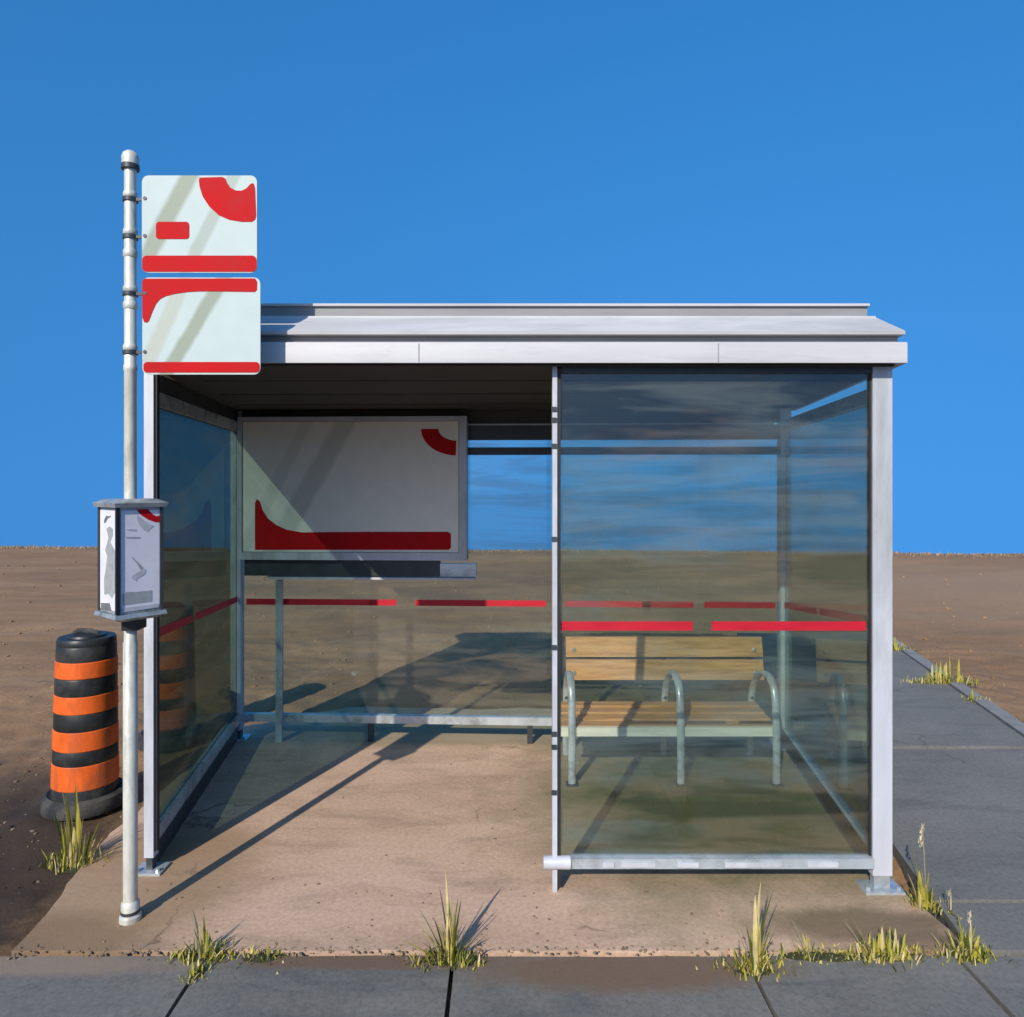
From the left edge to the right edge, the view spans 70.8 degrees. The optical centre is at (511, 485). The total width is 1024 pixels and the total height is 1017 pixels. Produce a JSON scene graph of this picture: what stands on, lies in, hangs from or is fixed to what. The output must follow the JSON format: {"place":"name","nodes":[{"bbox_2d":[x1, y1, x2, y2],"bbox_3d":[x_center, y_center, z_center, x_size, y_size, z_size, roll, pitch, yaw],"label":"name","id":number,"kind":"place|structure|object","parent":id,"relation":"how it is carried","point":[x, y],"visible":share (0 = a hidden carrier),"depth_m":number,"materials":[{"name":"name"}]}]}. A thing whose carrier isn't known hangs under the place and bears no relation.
{"place":"outdoors","nodes":[
{"label":"outdoors","id":0,"kind":"place"},
{"bbox_2d":[138,730,143,750],"bbox_3d":[-2.533,1.383,5.350,0.461,1.034,0.461,0,0,-40],"label":"electrical box","id":1,"kind":"object","parent":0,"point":[141,740],"visible":0.01,"depth_m":5.18,"materials":[{"name":"grey plastic"}]},
{"bbox_2d":[12,707,958,961],"bbox_3d":[-0.073,1.940,4.509,4.199,0.120,3.215,0,0,0],"label":"pad","id":2,"kind":"object","parent":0,"point":[241,840],"visible":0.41,"depth_m":3.68,"materials":[{"name":"beige concrete"}]},
{"bbox_2d":[93,150,260,925],"bbox_3d":[-1.450,0.216,3.051,0.686,3.328,0.294,0,0,15],"label":"bus stop pole","id":3,"kind":"object","parent":2,"relation":"on","point":[200,325],"visible":1,"depth_m":3.10,"materials":[{"name":"metal"}]},
{"bbox_2d":[138,303,906,894],"bbox_3d":[-0.070,0.505,4.374,4.340,2.757,2.252,0,0,0],"label":"bus shelter","id":4,"kind":"object","parent":2,"relation":"on","point":[328,439],"visible":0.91,"depth_m":4.04,"materials":[{"name":"paint"}]},
{"bbox_2d":[561,636,784,786],"bbox_3d":[1.023,1.474,4.789,1.452,0.817,0.599,0,0,0],"label":"bench","id":5,"kind":"object","parent":2,"relation":"on","point":[680,718],"visible":0.98,"depth_m":4.94,"materials":[{"name":"wood"}]},
{"bbox_2d":[902,823,946,916],"bbox_3d":[1.845,1.699,3.224,0.175,0.385,0.128,0,0,16],"label":"grass tuft","id":6,"kind":"object","parent":2,"relation":"on","point":[924,900],"visible":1,"depth_m":3.21,"materials":[{"name":"plant"}]},
{"bbox_2d":[2,645,1014,959],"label":"gravel","id":7,"kind":"structure","parent":0,"point":[132,951],"depth_m":2.92,"materials":[{"name":"brown gravel"}]},
{"bbox_2d":[0,546,1023,1016],"bbox_3d":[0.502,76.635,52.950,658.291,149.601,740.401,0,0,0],"label":"field","id":8,"kind":"structure","parent":0,"point":[466,658],"depth_m":9.36,"materials":[{"name":"brown soil"}]},
{"bbox_2d":[35,788,111,873],"bbox_3d":[-2.182,1.700,3.595,0.384,0.405,0.171,0,0,-15],"label":"grass tuft","id":9,"kind":"object","parent":8,"relation":"on","point":[72,858],"visible":0.94,"depth_m":3.58,"materials":[{"name":"plant"}]},
{"bbox_2d":[39,628,122,820],"bbox_3d":[-2.516,1.363,4.260,0.461,1.034,0.461,1,0,0],"label":"traffic drum","id":10,"kind":"object","parent":8,"relation":"on","point":[85,747],"visible":0.98,"depth_m":4.12,"materials":[{"name":"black plastic"}]},
{"bbox_2d":[0,553,1021,888],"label":"soil clods","id":11,"kind":"object","parent":8,"relation":"on","point":[454,651],"visible":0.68,"depth_m":9.32,"materials":[{"name":"brown soil"}]},
{"bbox_2d":[892,637,1023,736],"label":"path edging","id":12,"kind":"object","parent":8,"relation":"on","point":[1006,718],"visible":0.29,"depth_m":6.34,"materials":[{"name":"concrete"}]},
{"bbox_2d":[0,955,1023,1016],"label":"pavement","id":13,"kind":"structure","parent":0,"point":[319,986],"depth_m":2.70,"materials":[{"name":"grey concrete"}]},
{"bbox_2d":[177,957,215,986],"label":"grass tuft","id":14,"kind":"object","parent":13,"relation":"on","point":[196,974],"visible":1,"depth_m":2.76,"materials":[{"name":"plant"}]},
{"bbox_2d":[155,911,251,967],"bbox_3d":[-1.225,1.790,2.871,0.378,0.204,0.164,0,0,-12],"label":"grass tuft","id":15,"kind":"object","parent":13,"relation":"on","point":[206,952],"visible":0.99,"depth_m":2.87,"materials":[{"name":"plant"}]},
{"bbox_2d":[223,942,290,973],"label":"grass tuft","id":16,"kind":"object","parent":13,"relation":"on","point":[258,957],"visible":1,"depth_m":2.87,"materials":[{"name":"plant"}]},
{"bbox_2d":[400,871,506,973],"bbox_3d":[-0.231,1.708,2.857,0.428,0.368,0.144,0,0,-9],"label":"grass tuft","id":17,"kind":"object","parent":13,"relation":"on","point":[448,955],"visible":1,"depth_m":2.84,"materials":[{"name":"plant"}]},
{"bbox_2d":[695,882,796,981],"bbox_3d":[0.917,1.720,2.817,0.359,0.344,0.205,0,0,26],"label":"grass tuft","id":18,"kind":"object","parent":13,"relation":"on","point":[753,967],"visible":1,"depth_m":2.79,"materials":[{"name":"plant"}]},
{"bbox_2d":[764,922,830,964],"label":"grass tuft","id":19,"kind":"object","parent":13,"relation":"on","point":[805,953],"visible":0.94,"depth_m":2.88,"materials":[{"name":"plant"}]},
{"bbox_2d":[779,941,875,964],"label":"grass tuft","id":20,"kind":"object","parent":13,"relation":"on","point":[824,956],"visible":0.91,"depth_m":2.87,"materials":[{"name":"plant"}]},
{"bbox_2d":[830,916,942,972],"bbox_3d":[1.496,1.810,2.864,0.477,0.164,0.214,0,0,0],"label":"grass tuft","id":21,"kind":"object","parent":13,"relation":"on","point":[879,953],"visible":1,"depth_m":2.88,"materials":[{"name":"plant"}]},
{"bbox_2d":[932,910,1013,965],"bbox_3d":[1.833,1.797,2.895,0.306,0.190,0.150,0,0,0],"label":"grass tuft","id":22,"kind":"object","parent":13,"relation":"on","point":[966,951],"visible":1,"depth_m":2.87,"materials":[{"name":"plant"}]},
{"bbox_2d":[0,544,1023,558],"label":"dry grass","id":23,"kind":"structure","parent":0,"point":[661,551],"depth_m":20.09,"materials":[{"name":"brown plant"}]},
{"bbox_2d":[0,0,1023,553],"label":"sky","id":24,"kind":"structure","parent":0,"point":[396,151],"materials":[{"name":"blue"}]},
{"bbox_2d":[737,633,1023,956],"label":"path","id":25,"kind":"structure","parent":0,"point":[957,775],"depth_m":4.74,"materials":[{"name":"grey concrete"}]},
{"bbox_2d":[892,637,932,651],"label":"grass tuft","id":26,"kind":"object","parent":25,"relation":"on","point":[895,646],"visible":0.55,"depth_m":8.21,"materials":[{"name":"plant"}]},
{"bbox_2d":[937,889,961,919],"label":"grass tuft","id":27,"kind":"object","parent":25,"relation":"on","point":[950,911],"visible":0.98,"depth_m":3.17,"materials":[{"name":"plant"}]},
{"bbox_2d":[900,656,1004,685],"bbox_3d":[4.094,1.762,6.864,1.088,0.261,0.206,0,0,0],"label":"grass tuft","id":28,"kind":"object","parent":25,"relation":"on","point":[943,675],"visible":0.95,"depth_m":6.84,"materials":[{"name":"plant"}]},
{"bbox_2d":[961,689,991,703],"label":"grass tuft","id":29,"kind":"object","parent":25,"relation":"on","point":[968,699],"visible":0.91,"depth_m":6.31,"materials":[{"name":"plant"}]}
]}

